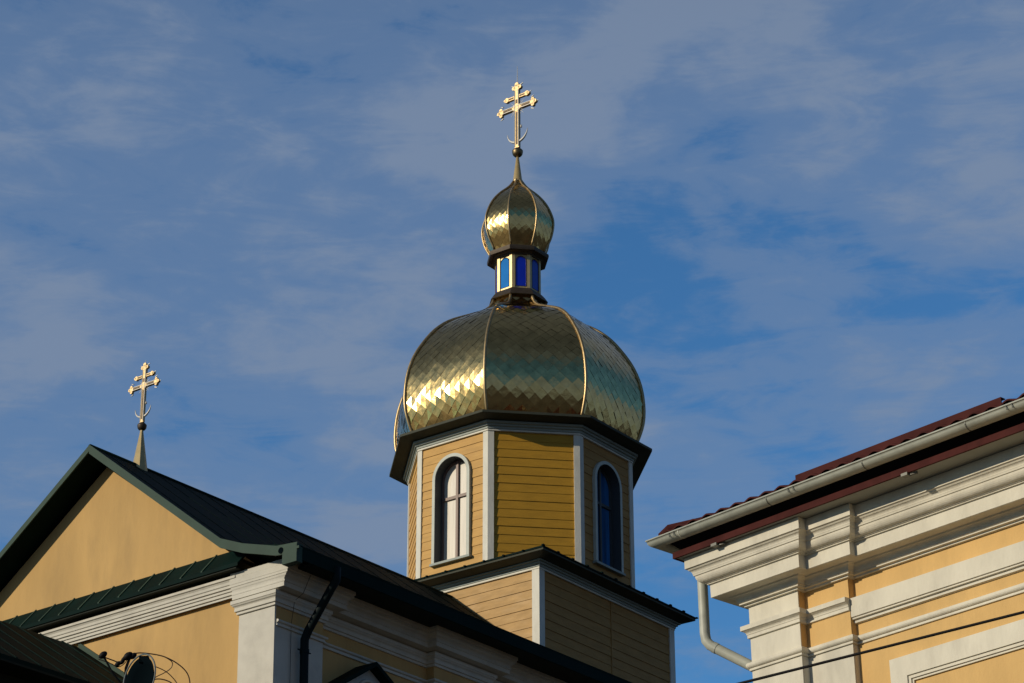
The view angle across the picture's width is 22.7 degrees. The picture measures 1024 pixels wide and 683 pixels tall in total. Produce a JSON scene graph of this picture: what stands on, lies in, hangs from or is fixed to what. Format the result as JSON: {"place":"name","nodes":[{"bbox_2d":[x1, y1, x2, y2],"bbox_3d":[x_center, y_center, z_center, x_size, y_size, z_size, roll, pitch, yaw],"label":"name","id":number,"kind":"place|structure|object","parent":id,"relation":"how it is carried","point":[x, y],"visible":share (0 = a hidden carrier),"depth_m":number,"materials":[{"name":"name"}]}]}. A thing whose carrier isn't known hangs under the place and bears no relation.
{"place":"outdoors","nodes":[
{"label":"outdoors","id":0,"kind":"place"},
{"bbox_2d":[123,653,155,682],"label":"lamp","id":1,"kind":"object","parent":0,"point":[142,669],"visible":1,"depth_m":34.55,"materials":[{"name":"black"}]},
{"bbox_2d":[98,651,189,682],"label":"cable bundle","id":2,"kind":"object","parent":1,"relation":"attached to","point":[128,656],"visible":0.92,"depth_m":34.91,"materials":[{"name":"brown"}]},
{"bbox_2d":[0,0,1023,682],"label":"sky","id":3,"kind":"structure","parent":0,"point":[798,225],"materials":[{"name":"blue"}]},
{"bbox_2d":[738,611,1023,682],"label":"overhead cable","id":4,"kind":"object","parent":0,"point":[893,644],"visible":1,"depth_m":19.27,"materials":[{"name":"black rubber"}]},
{"label":"ground","id":5,"kind":"structure","parent":0,"visible":0},
{"bbox_2d":[0,621,123,682],"bbox_3d":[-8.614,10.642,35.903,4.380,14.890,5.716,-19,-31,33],"label":"roof","id":6,"kind":"structure","parent":5,"relation":"on","point":[27,656],"depth_m":38.51,"materials":[{"name":"metal"}]},
{"bbox_2d":[0,444,631,682],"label":"church","id":7,"kind":"structure","parent":5,"relation":"on","point":[115,557],"depth_m":40.76,"materials":[{"name":"paint"}]},
{"bbox_2d":[128,362,160,470],"bbox_3d":[-6.255,1.291,43.164,0.744,2.173,0.287,-31,-39,47],"label":"ridge cross","id":8,"kind":"object","parent":7,"relation":"on","point":[139,460],"visible":0.98,"depth_m":43.22,"materials":[{"name":"gold metal"}]},
{"bbox_2d":[389,66,697,682],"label":"church tower","id":9,"kind":"structure","parent":7,"relation":"on","point":[522,456],"depth_m":50.03,"materials":[{"name":"gold metal"}]},
{"bbox_2d":[429,453,471,567],"bbox_3d":[-1.119,3.253,49.683,0.980,2.252,0.300,-18,-31,33],"label":"window","id":10,"kind":"structure","parent":9,"relation":"in","point":[451,480],"depth_m":49.77,"materials":[{"name":"grey glass"}]},
{"bbox_2d":[592,461,625,576],"bbox_3d":[1.805,3.433,50.063,0.300,2.252,0.980,-18,-31,33],"label":"window","id":11,"kind":"structure","parent":9,"relation":"in","point":[606,482],"depth_m":50.21,"materials":[{"name":"blue glass"}]},
{"bbox_2d":[645,393,1023,682],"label":"house","id":12,"kind":"structure","parent":5,"relation":"on","point":[916,533],"depth_m":22.93,"materials":[{"name":"paint"}]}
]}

